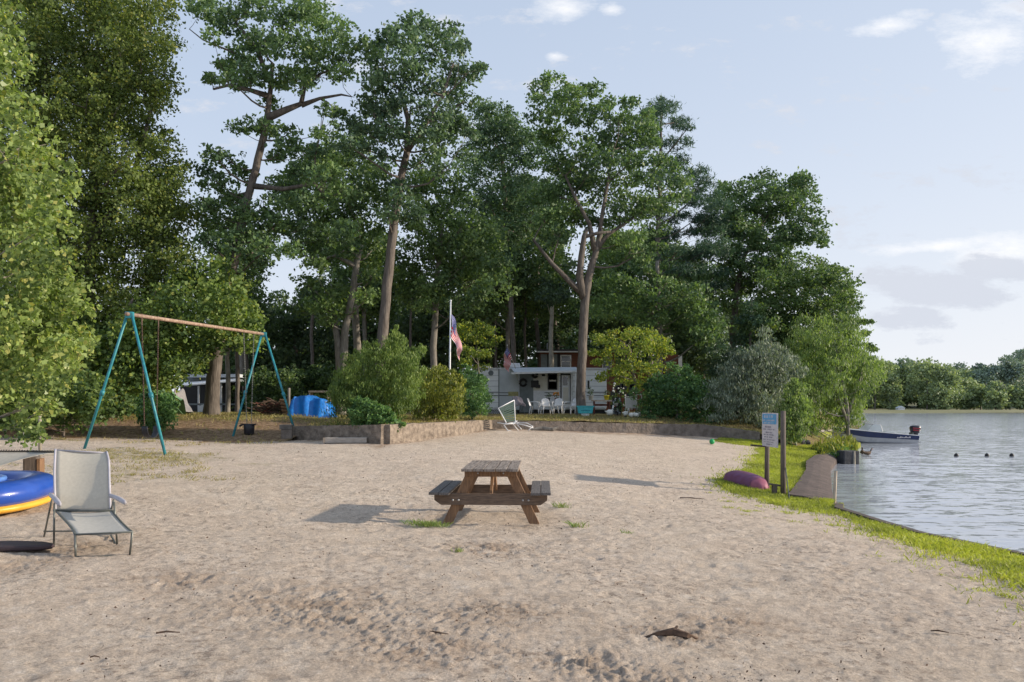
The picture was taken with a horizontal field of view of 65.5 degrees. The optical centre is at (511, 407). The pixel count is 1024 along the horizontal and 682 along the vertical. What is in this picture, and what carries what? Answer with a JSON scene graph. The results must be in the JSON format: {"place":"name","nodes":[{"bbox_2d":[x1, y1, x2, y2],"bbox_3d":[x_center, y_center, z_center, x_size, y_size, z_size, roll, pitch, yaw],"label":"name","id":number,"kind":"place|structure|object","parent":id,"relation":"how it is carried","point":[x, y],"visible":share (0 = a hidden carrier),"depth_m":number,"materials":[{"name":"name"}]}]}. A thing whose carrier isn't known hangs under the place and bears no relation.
{"place":"outdoors","nodes":[
{"label":"outdoors","id":0,"kind":"place"},
{"bbox_2d":[0,408,863,445],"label":"yard ground","id":1,"kind":"structure","parent":0,"point":[273,432],"depth_m":26.52,"materials":[{"name":"soil"}]},
{"bbox_2d":[0,365,136,437],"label":"privet shrub","id":2,"kind":"object","parent":1,"relation":"on","point":[86,397],"visible":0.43,"depth_m":22.62,"materials":[{"name":"green plant"}]},
{"bbox_2d":[0,0,211,329],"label":"elm tree","id":3,"kind":"object","parent":1,"relation":"on","point":[104,111],"visible":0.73,"depth_m":29.30,"materials":[{"name":"green plant"}]},
{"bbox_2d":[1,253,269,418],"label":"linden tree","id":4,"kind":"object","parent":1,"relation":"on","point":[218,303],"visible":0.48,"depth_m":27.40,"materials":[{"name":"green plant"}]},
{"bbox_2d":[133,388,180,432],"bbox_3d":[-11.202,0.193,25.134,1.526,1.769,3.023,0,0,-23],"label":"privet shrub","id":5,"kind":"object","parent":1,"relation":"on","point":[166,409],"visible":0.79,"depth_m":24.41,"materials":[{"name":"green plant"}]},
{"bbox_2d":[131,390,185,413],"bbox_3d":[-14.681,-0.314,32.000,2.589,1.368,1.600,0,0,0],"label":"tent","id":6,"kind":"object","parent":1,"relation":"on","point":[181,409],"visible":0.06,"depth_m":32.60,"materials":[{"name":"grey fabric"}]},
{"bbox_2d":[174,388,192,414],"bbox_3d":[-14.024,-0.231,33.500,0.785,1.175,1.600,0,0,0],"label":"tent","id":7,"kind":"object","parent":1,"relation":"on","point":[181,394],"visible":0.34,"depth_m":33.62,"materials":[{"name":"grey fabric"}]},
{"bbox_2d":[180,374,251,411],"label":"open porch","id":8,"kind":"object","parent":1,"relation":"on","point":[195,394],"visible":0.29,"depth_m":46.20,"materials":[{"name":"wood"}]},
{"bbox_2d":[173,337,265,379],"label":"background tree","id":9,"kind":"object","parent":1,"relation":"on","point":[232,363],"visible":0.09,"depth_m":62.17,"materials":[{"name":"green plant"}]},
{"bbox_2d":[224,335,239,412],"bbox_3d":[-14.060,-1.909,38.683,1.737,4.978,4.669,0,0,-22],"label":"bare tree","id":10,"kind":"object","parent":1,"relation":"on","point":[228,388],"visible":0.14,"depth_m":37.91,"materials":[{"name":"brown plant"}]},
{"bbox_2d":[196,216,280,374],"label":"maple tree","id":11,"kind":"object","parent":1,"relation":"on","point":[256,271],"visible":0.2,"depth_m":53.57,"materials":[{"name":"green plant"}]},
{"bbox_2d":[228,333,248,412],"bbox_3d":[-13.852,-1.818,39.729,1.690,4.812,5.200,0,0,-23],"label":"bare tree","id":12,"kind":"object","parent":1,"relation":"on","point":[237,389],"visible":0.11,"depth_m":38.92,"materials":[{"name":"brown plant"}]},
{"bbox_2d":[223,385,255,411],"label":"understory shrub","id":13,"kind":"object","parent":1,"relation":"on","point":[233,396],"visible":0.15,"depth_m":45.77,"materials":[{"name":"green plant"}]},
{"bbox_2d":[213,276,282,372],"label":"background tree","id":14,"kind":"object","parent":1,"relation":"on","point":[263,306],"visible":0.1,"depth_m":56.42,"materials":[{"name":"green plant"}]},
{"bbox_2d":[241,397,285,414],"bbox_3d":[-9.121,-0.041,30.964,2.098,0.729,2.035,0,0,34],"label":"brush pile","id":15,"kind":"object","parent":1,"relation":"on","point":[270,408],"visible":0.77,"depth_m":30.71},
{"bbox_2d":[240,365,309,411],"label":"understory shrub","id":16,"kind":"object","parent":1,"relation":"on","point":[265,380],"visible":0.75,"depth_m":42.19,"materials":[{"name":"green plant"}]},
{"bbox_2d":[178,0,381,415],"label":"tall oak","id":17,"kind":"object","parent":1,"relation":"on","point":[306,75],"visible":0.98,"depth_m":30.28,"materials":[{"name":"green plant"}]},
{"bbox_2d":[279,424,292,438],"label":"concrete block","id":18,"kind":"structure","parent":1,"relation":"on","point":[286,431],"depth_m":24.29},
{"bbox_2d":[244,289,348,398],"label":"background tree","id":19,"kind":"object","parent":1,"relation":"on","point":[294,347],"visible":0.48,"depth_m":59.14,"materials":[{"name":"green plant"}]},
{"bbox_2d":[279,395,337,417],"bbox_3d":[-7.848,-0.056,30.770,2.046,0.892,1.560,0,0,0],"label":"tarp covered pile","id":20,"kind":"object","parent":1,"relation":"on","point":[311,405],"visible":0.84,"depth_m":30.19,"materials":[{"name":"blue plastic"}]},
{"bbox_2d":[293,275,326,363],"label":"bare tree","id":21,"kind":"object","parent":1,"relation":"on","point":[302,294],"visible":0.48,"depth_m":51.90,"materials":[{"name":"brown plant"}]},
{"bbox_2d":[290,357,346,410],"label":"understory shrub","id":22,"kind":"object","parent":1,"relation":"on","point":[318,381],"visible":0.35,"depth_m":44.17,"materials":[{"name":"green plant"}]},
{"bbox_2d":[280,236,396,414],"bbox_3d":[-7.984,-3.778,36.402,4.844,8.748,6.650,0,0,-20],"label":"forked oak","id":23,"kind":"object","parent":1,"relation":"on","point":[329,301],"visible":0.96,"depth_m":35.85,"materials":[{"name":"green plant"}]},
{"bbox_2d":[265,119,419,396],"bbox_3d":[-8.746,-7.044,40.097,7.066,15.232,9.403,0,0,-18],"label":"maple tree","id":24,"kind":"object","parent":1,"relation":"on","point":[368,173],"visible":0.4,"depth_m":39.82,"materials":[{"name":"green plant"}]},
{"bbox_2d":[306,229,414,379],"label":"maple tree","id":25,"kind":"object","parent":1,"relation":"on","point":[342,272],"visible":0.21,"depth_m":53.86,"materials":[{"name":"green plant"}]},
{"bbox_2d":[326,283,415,374],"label":"background tree","id":26,"kind":"object","parent":1,"relation":"on","point":[372,332],"visible":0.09,"depth_m":64.32,"materials":[{"name":"green plant"}]},
{"bbox_2d":[323,324,429,424],"bbox_3d":[-4.232,-0.857,24.660,3.508,3.462,2.980,0,0,0],"label":"juniper bush","id":27,"kind":"object","parent":1,"relation":"on","point":[396,379],"visible":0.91,"depth_m":23.94,"materials":[{"name":"green plant"}]},
{"bbox_2d":[346,395,406,431],"bbox_3d":[-3.942,0.273,23.197,1.819,1.293,1.121,0,0,0],"label":"rhododendron bush","id":28,"kind":"object","parent":1,"relation":"on","point":[366,411],"visible":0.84,"depth_m":22.94,"materials":[{"name":"green plant"}]},
{"bbox_2d":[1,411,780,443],"bbox_3d":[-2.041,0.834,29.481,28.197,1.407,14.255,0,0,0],"label":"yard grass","id":29,"kind":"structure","parent":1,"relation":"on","point":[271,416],"depth_m":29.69,"materials":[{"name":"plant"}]},
{"bbox_2d":[393,278,420,411],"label":"bare tree","id":30,"kind":"object","parent":1,"relation":"on","point":[410,328],"visible":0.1,"depth_m":51.93,"materials":[{"name":"brown plant"}]},
{"bbox_2d":[330,8,491,372],"bbox_3d":[-3.912,-8.001,31.838,6.271,17.397,6.129,0,0,0],"label":"tall oak","id":31,"kind":"object","parent":1,"relation":"on","point":[454,119],"visible":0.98,"depth_m":30.69,"materials":[{"name":"green plant"}]},
{"bbox_2d":[389,294,474,377],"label":"background tree","id":32,"kind":"object","parent":1,"relation":"on","point":[422,322],"visible":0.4,"depth_m":56.34,"materials":[{"name":"green plant"}]},
{"bbox_2d":[406,363,466,422],"bbox_3d":[-2.713,-0.413,27.571,2.445,2.347,3.418,0,0,0],"label":"cypress bush","id":33,"kind":"object","parent":1,"relation":"on","point":[444,391],"visible":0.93,"depth_m":26.96,"materials":[{"name":"green plant"}]},
{"bbox_2d":[376,163,524,411],"bbox_3d":[-2.957,-5.703,38.338,7.268,12.769,7.719,0,0,0],"label":"maple tree","id":34,"kind":"object","parent":1,"relation":"on","point":[474,238],"visible":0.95,"depth_m":37.31,"materials":[{"name":"green plant"}]},
{"bbox_2d":[449,300,451,373],"bbox_3d":[-2.291,-1.732,29.500,0.118,4.541,0.080,0,0,0],"label":"flagpole","id":35,"kind":"object","parent":1,"relation":"on","point":[450,339],"visible":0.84,"depth_m":29.47,"materials":[{"name":"white metal"}]},
{"bbox_2d":[451,314,461,360],"bbox_3d":[-2.071,-2.599,29.539,0.430,1.717,0.144,0,0,-13],"label":"american flag","id":36,"kind":"object","parent":35,"relation":"hanging from","point":[455,338],"visible":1,"depth_m":29.52,"materials":[{"name":"fabric"}]},
{"bbox_2d":[447,319,503,414],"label":"dogwood tree","id":37,"kind":"object","parent":1,"relation":"on","point":[465,329],"visible":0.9,"depth_m":40.47,"materials":[{"name":"green plant"}]},
{"bbox_2d":[458,363,496,419],"bbox_3d":[-1.421,-0.467,30.677,1.691,2.556,3.156,0,0,0],"label":"yew bush","id":38,"kind":"object","parent":1,"relation":"on","point":[476,387],"visible":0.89,"depth_m":29.95,"materials":[{"name":"green plant"}]},
{"bbox_2d":[440,275,545,369],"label":"background tree","id":39,"kind":"object","parent":1,"relation":"on","point":[530,330],"visible":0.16,"depth_m":60.99,"materials":[{"name":"green plant"}]},
{"bbox_2d":[175,263,815,408],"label":"undergrowth","id":40,"kind":"object","parent":1,"relation":"on","point":[532,362],"visible":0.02,"depth_m":77.79,"materials":[{"name":"green plant"}]},
{"bbox_2d":[442,196,575,349],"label":"maple tree","id":41,"kind":"object","parent":1,"relation":"on","point":[489,313],"visible":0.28,"depth_m":52.78,"materials":[{"name":"green plant"}]},
{"bbox_2d":[456,96,570,362],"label":"tall oak","id":42,"kind":"object","parent":1,"relation":"on","point":[510,188],"visible":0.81,"depth_m":49.18,"materials":[{"name":"green plant"}]},
{"bbox_2d":[516,273,540,366],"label":"bare tree","id":43,"kind":"object","parent":1,"relation":"on","point":[524,336],"visible":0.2,"depth_m":54.92,"materials":[{"name":"plant"}]},
{"bbox_2d":[474,363,606,413],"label":"camper trailer","id":44,"kind":"object","parent":1,"relation":"on","point":[534,384],"visible":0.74,"depth_m":45.98,"materials":[{"name":"metal"}]},
{"bbox_2d":[509,169,574,366],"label":"background tree","id":45,"kind":"object","parent":1,"relation":"on","point":[538,345],"visible":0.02,"depth_m":59.88,"materials":[{"name":"green plant"}]},
{"bbox_2d":[529,276,570,366],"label":"bare tree","id":46,"kind":"object","parent":1,"relation":"on","point":[546,295],"visible":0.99,"depth_m":49.86,"materials":[{"name":"plant"}]},
{"bbox_2d":[521,251,585,349],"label":"background tree","id":47,"kind":"object","parent":1,"relation":"on","point":[561,324],"visible":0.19,"depth_m":64.47,"materials":[{"name":"green plant"}]},
{"bbox_2d":[535,343,681,410],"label":"brown house","id":48,"kind":"structure","parent":1,"relation":"on","point":[565,357],"depth_m":57.96,"materials":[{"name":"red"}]},
{"bbox_2d":[522,70,697,421],"bbox_3d":[4.689,-7.715,37.433,8.487,16.772,7.020,0,0,0],"label":"forked oak","id":49,"kind":"object","parent":1,"relation":"on","point":[581,180],"visible":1,"depth_m":36.89,"materials":[{"name":"green plant"}]},
{"bbox_2d":[564,278,675,359],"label":"background tree","id":50,"kind":"object","parent":1,"relation":"on","point":[600,327],"visible":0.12,"depth_m":58.50,"materials":[{"name":"green plant"}]},
{"bbox_2d":[611,382,634,415],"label":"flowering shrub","id":51,"kind":"object","parent":1,"relation":"on","point":[620,391],"visible":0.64,"depth_m":38.35,"materials":[{"name":"green plant"}]},
{"bbox_2d":[587,323,675,412],"bbox_3d":[6.003,-1.848,39.648,4.990,5.090,4.765,0,0,0],"label":"dogwood tree","id":52,"kind":"object","parent":1,"relation":"on","point":[660,348],"visible":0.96,"depth_m":39.18,"materials":[{"name":"green plant"}]},
{"bbox_2d":[575,226,717,385],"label":"maple tree","id":53,"kind":"object","parent":1,"relation":"on","point":[619,257],"visible":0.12,"depth_m":53.02,"materials":[{"name":"green plant"}]},
{"bbox_2d":[571,257,734,388],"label":"maple tree","id":54,"kind":"object","parent":1,"relation":"on","point":[659,303],"visible":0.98,"depth_m":42.48,"materials":[{"name":"green plant"}]},
{"bbox_2d":[628,361,721,423],"bbox_3d":[7.492,-0.402,36.364,4.248,3.557,5.266,0,0,14],"label":"lilac shrub","id":55,"kind":"object","parent":1,"relation":"on","point":[672,396],"visible":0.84,"depth_m":35.43,"materials":[{"name":"green plant"}]},
{"bbox_2d":[634,95,748,372],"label":"white pine","id":56,"kind":"object","parent":1,"relation":"on","point":[709,224],"visible":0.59,"depth_m":46.39,"materials":[{"name":"green plant"}]},
{"bbox_2d":[654,292,745,391],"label":"background tree","id":57,"kind":"object","parent":1,"relation":"on","point":[699,361],"visible":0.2,"depth_m":60.81,"materials":[{"name":"green plant"}]},
{"bbox_2d":[695,299,775,382],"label":"hemlock tree","id":58,"kind":"object","parent":1,"relation":"on","point":[737,340],"visible":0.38,"depth_m":43.80,"materials":[{"name":"green plant"}]},
{"bbox_2d":[676,165,837,351],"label":"tall oak","id":59,"kind":"object","parent":1,"relation":"on","point":[798,187],"visible":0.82,"depth_m":47.66,"materials":[{"name":"green plant"}]},
{"bbox_2d":[0,420,1023,681],"bbox_3d":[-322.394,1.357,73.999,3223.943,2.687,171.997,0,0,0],"label":"sand","id":60,"kind":"structure","parent":0,"point":[712,582],"depth_m":7.35,"materials":[{"name":"sand"}]},
{"bbox_2d":[0,470,53,513],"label":"inflatable raft","id":61,"kind":"object","parent":60,"relation":"on","point":[20,490],"visible":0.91,"depth_m":10.54,"materials":[{"name":"blue plastic"}]},
{"bbox_2d":[0,541,53,551],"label":"bodyboard","id":62,"kind":"object","parent":60,"relation":"on","point":[6,546],"visible":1,"depth_m":8.19,"materials":[{"name":"black plastic"}]},
{"bbox_2d":[23,456,44,471],"bbox_3d":[-7.813,1.079,13.007,0.250,0.560,0.280,0,0,-17],"label":"timber post","id":63,"kind":"object","parent":60,"relation":"on","point":[35,463],"visible":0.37,"depth_m":12.90,"materials":[{"name":"brown wood"}]},
{"bbox_2d":[0,450,53,465],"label":"hammock","id":64,"kind":"object","parent":63,"relation":"hanging from","point":[7,457],"visible":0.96,"depth_m":12.73,"materials":[{"name":"fabric"}]},
{"bbox_2d":[0,0,102,450],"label":"birch tree","id":65,"kind":"object","parent":60,"relation":"on","point":[24,320],"visible":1,"depth_m":10.69,"materials":[{"name":"green plant"}]},
{"bbox_2d":[43,448,132,556],"bbox_3d":[-4.575,1.000,8.559,0.626,1.070,1.738,0,0,-37],"label":"lounge chair","id":66,"kind":"object","parent":60,"relation":"on","point":[81,481],"visible":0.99,"depth_m":8.74,"materials":[{"name":"fabric"}]},
{"bbox_2d":[0,436,235,484],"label":"dry grass","id":67,"kind":"structure","parent":60,"relation":"on","point":[160,459],"depth_m":17.70,"materials":[{"name":"plant"}]},
{"bbox_2d":[83,312,293,454],"bbox_3d":[-8.230,-0.582,22.506,2.761,3.763,6.822,0,0,21],"label":"swing set","id":68,"kind":"object","parent":60,"relation":"on","point":[130,315],"visible":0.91,"depth_m":19.78,"materials":[{"name":"teal paint"}]},
{"bbox_2d":[141,316,158,437],"bbox_3d":[-9.214,-0.797,20.283,0.170,3.137,0.695,0,0,11],"label":"belt swing","id":69,"kind":"object","parent":68,"relation":"hanging from","point":[145,433],"visible":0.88,"depth_m":20.09,"materials":[{"name":"black rubber"}]},
{"bbox_2d":[239,333,255,434],"bbox_3d":[-8.300,-0.763,25.090,0.384,3.259,0.566,0,0,44],"label":"toddler swing","id":70,"kind":"object","parent":68,"relation":"hanging from","point":[249,429],"visible":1,"depth_m":24.97,"materials":[{"name":"black rubber"}]},
{"bbox_2d":[292,424,388,443],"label":"retaining wall","id":71,"kind":"structure","parent":60,"relation":"on","point":[374,434],"depth_m":23.45,"materials":[{"name":"concrete"}]},
{"bbox_2d":[323,437,366,443],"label":"timber beam","id":72,"kind":"structure","parent":60,"relation":"on","point":[345,440],"depth_m":22.47,"materials":[{"name":"grey wood"}]},
{"bbox_2d":[399,518,453,527],"bbox_3d":[-1.115,1.497,10.397,0.749,0.092,0.582,0,0,0],"label":"weed patch","id":73,"kind":"object","parent":60,"relation":"on","point":[427,523],"visible":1,"depth_m":10.34,"materials":[{"name":"green plant"}]},
{"bbox_2d":[385,420,492,443],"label":"retaining wall","id":74,"kind":"structure","parent":60,"relation":"on","point":[411,432],"depth_m":25.14,"materials":[{"name":"concrete"}]},
{"bbox_2d":[429,460,550,523],"bbox_3d":[-0.260,1.177,11.248,1.598,0.753,1.738,0,0,2],"label":"picnic table","id":75,"kind":"object","parent":60,"relation":"on","point":[457,496],"visible":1,"depth_m":10.64,"materials":[{"name":"brown wood"}]},
{"bbox_2d":[497,400,532,430],"bbox_3d":[0.124,0.311,30.151,1.377,1.231,0.792,0,0,0],"label":"strap lounger","id":76,"kind":"object","parent":60,"relation":"on","point":[506,415],"visible":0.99,"depth_m":30.13,"materials":[{"name":"white metal"}]},
{"bbox_2d":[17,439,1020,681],"bbox_3d":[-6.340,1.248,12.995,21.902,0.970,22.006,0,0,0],"label":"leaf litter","id":77,"kind":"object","parent":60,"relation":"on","point":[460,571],"visible":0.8,"depth_m":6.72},
{"bbox_2d":[492,420,704,436],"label":"retaining wall","id":78,"kind":"structure","parent":60,"relation":"on","point":[673,429],"depth_m":32.00,"materials":[{"name":"concrete"}]},
{"bbox_2d":[645,625,697,638],"bbox_3d":[1.130,1.600,5.655,0.376,0.094,0.076,0,0,4],"label":"driftwood","id":79,"kind":"object","parent":60,"relation":"on","point":[675,631],"visible":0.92,"depth_m":5.63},
{"bbox_2d":[710,492,1022,600],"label":"sparse grass","id":80,"kind":"structure","parent":60,"relation":"on","point":[988,588],"depth_m":9.12,"materials":[{"name":"plant"}]},
{"bbox_2d":[0,0,1023,391],"label":"sky","id":81,"kind":"structure","parent":0,"point":[908,115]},
{"bbox_2d":[389,377,1023,412],"bbox_3d":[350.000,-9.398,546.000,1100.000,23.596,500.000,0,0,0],"label":"shore","id":82,"kind":"structure","parent":0,"point":[913,408],"depth_m":300.99,"materials":[{"name":"plant"}]},
{"bbox_2d":[860,359,897,409],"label":"tree","id":83,"kind":"object","parent":82,"relation":"on","point":[890,366],"visible":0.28,"depth_m":324.99,"materials":[{"name":"green plant"}]},
{"bbox_2d":[876,370,905,409],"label":"tree","id":84,"kind":"object","parent":82,"relation":"on","point":[896,389],"visible":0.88,"depth_m":322.23,"materials":[{"name":"green plant"}]},
{"bbox_2d":[815,355,986,408],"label":"distant wood","id":85,"kind":"object","parent":82,"relation":"on","point":[902,371],"visible":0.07,"depth_m":345.11,"materials":[{"name":"plant"}]},
{"bbox_2d":[904,356,943,409],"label":"tree","id":86,"kind":"object","parent":82,"relation":"on","point":[916,386],"visible":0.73,"depth_m":316.44,"materials":[{"name":"green plant"}]},
{"bbox_2d":[922,361,968,409],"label":"tree","id":87,"kind":"object","parent":82,"relation":"on","point":[941,388],"visible":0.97,"depth_m":312.03,"materials":[{"name":"green plant"}]},
{"bbox_2d":[951,377,979,409],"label":"tree","id":88,"kind":"object","parent":82,"relation":"on","point":[969,383],"visible":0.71,"depth_m":321.81,"materials":[{"name":"green plant"}]},
{"bbox_2d":[928,347,1023,380],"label":"hillside wood","id":89,"kind":"object","parent":82,"relation":"on","point":[1020,356],"visible":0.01,"depth_m":469.01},
{"bbox_2d":[968,383,988,409],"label":"tree","id":90,"kind":"object","parent":82,"relation":"on","point":[981,391],"visible":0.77,"depth_m":321.06,"materials":[{"name":"green plant"}]},
{"bbox_2d":[967,364,1011,405],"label":"tree","id":91,"kind":"object","parent":82,"relation":"on","point":[988,373],"visible":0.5,"depth_m":342.99,"materials":[{"name":"green plant"}]},
{"bbox_2d":[981,380,1011,409],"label":"tree","id":92,"kind":"object","parent":82,"relation":"on","point":[993,395],"visible":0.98,"depth_m":311.85,"materials":[{"name":"green plant"}]},
{"bbox_2d":[993,354,1023,407],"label":"tree","id":93,"kind":"object","parent":82,"relation":"on","point":[1013,367],"visible":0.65,"depth_m":342.39,"materials":[{"name":"green plant"}]},
{"bbox_2d":[996,384,1022,409],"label":"tree","id":94,"kind":"object","parent":82,"relation":"on","point":[1010,402],"visible":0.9,"depth_m":312.92,"materials":[{"name":"green plant"}]},
{"bbox_2d":[671,431,1023,626],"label":"lawn","id":95,"kind":"structure","parent":0,"point":[859,444],"depth_m":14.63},
{"bbox_2d":[704,425,760,440],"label":"retaining wall","id":96,"kind":"structure","parent":95,"relation":"on","point":[717,431],"depth_m":32.39,"materials":[{"name":"concrete"}]},
{"bbox_2d":[723,470,769,489],"bbox_3d":[5.182,1.595,17.677,0.630,0.361,1.683,0,0,-11],"label":"kayak","id":97,"kind":"object","parent":95,"relation":"on","point":[745,478],"visible":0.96,"depth_m":17.24,"materials":[{"name":"purple plastic"}]},
{"bbox_2d":[692,324,810,438],"bbox_3d":[10.793,-1.050,35.582,4.876,5.366,6.236,0,0,22],"label":"silverberry shrub","id":98,"kind":"object","parent":95,"relation":"on","point":[753,401],"visible":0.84,"depth_m":34.10,"materials":[{"name":"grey plant"}]},
{"bbox_2d":[750,411,785,493],"bbox_3d":[5.528,1.035,16.795,0.441,1.938,1.065,0,0,-19],"label":"beach sign","id":99,"kind":"object","parent":95,"relation":"on","point":[769,430],"visible":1,"depth_m":16.51,"materials":[{"name":"brown wood"}]},
{"bbox_2d":[774,377,816,446],"bbox_3d":[11.401,0.285,32.100,1.784,3.108,3.109,0,0,19],"label":"leafy shrub","id":100,"kind":"object","parent":95,"relation":"on","point":[798,409],"visible":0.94,"depth_m":31.36,"materials":[{"name":"green plant"}]},
{"bbox_2d":[725,252,878,411],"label":"shore tree","id":101,"kind":"object","parent":95,"relation":"on","point":[786,285],"visible":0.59,"depth_m":44.66,"materials":[{"name":"green plant"}]},
{"bbox_2d":[788,453,837,503],"bbox_3d":[8.990,2.191,23.125,1.064,1.019,16.599,0,0,22],"label":"boat ramp","id":102,"kind":"object","parent":95,"relation":"on","point":[815,478],"visible":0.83,"depth_m":19.86,"materials":[{"name":"concrete"}]},
{"bbox_2d":[837,450,858,463],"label":"stone block","id":103,"kind":"structure","parent":102,"relation":"on","point":[845,457],"depth_m":28.97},
{"bbox_2d":[808,428,858,457],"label":"reed clump","id":104,"kind":"object","parent":95,"relation":"on","point":[850,442],"visible":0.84,"depth_m":30.92,"materials":[{"name":"green plant"}]},
{"bbox_2d":[781,310,887,442],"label":"willow tree","id":105,"kind":"object","parent":95,"relation":"on","point":[845,359],"visible":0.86,"depth_m":40.40,"materials":[{"name":"green plant"}]},
{"bbox_2d":[834,503,1023,555],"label":"kerb","id":106,"kind":"structure","parent":95,"relation":"on","point":[838,506],"depth_m":12.15,"materials":[{"name":"stone"}]},
{"bbox_2d":[827,413,1023,551],"bbox_3d":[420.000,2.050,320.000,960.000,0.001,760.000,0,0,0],"label":"water","id":107,"kind":"structure","parent":0,"point":[929,482],"depth_m":23.38,"materials":[{"name":"grey liquid"}]},
{"bbox_2d":[832,424,919,442],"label":"motorboat","id":108,"kind":"object","parent":107,"relation":"on","point":[870,433],"visible":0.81,"depth_m":45.78,"materials":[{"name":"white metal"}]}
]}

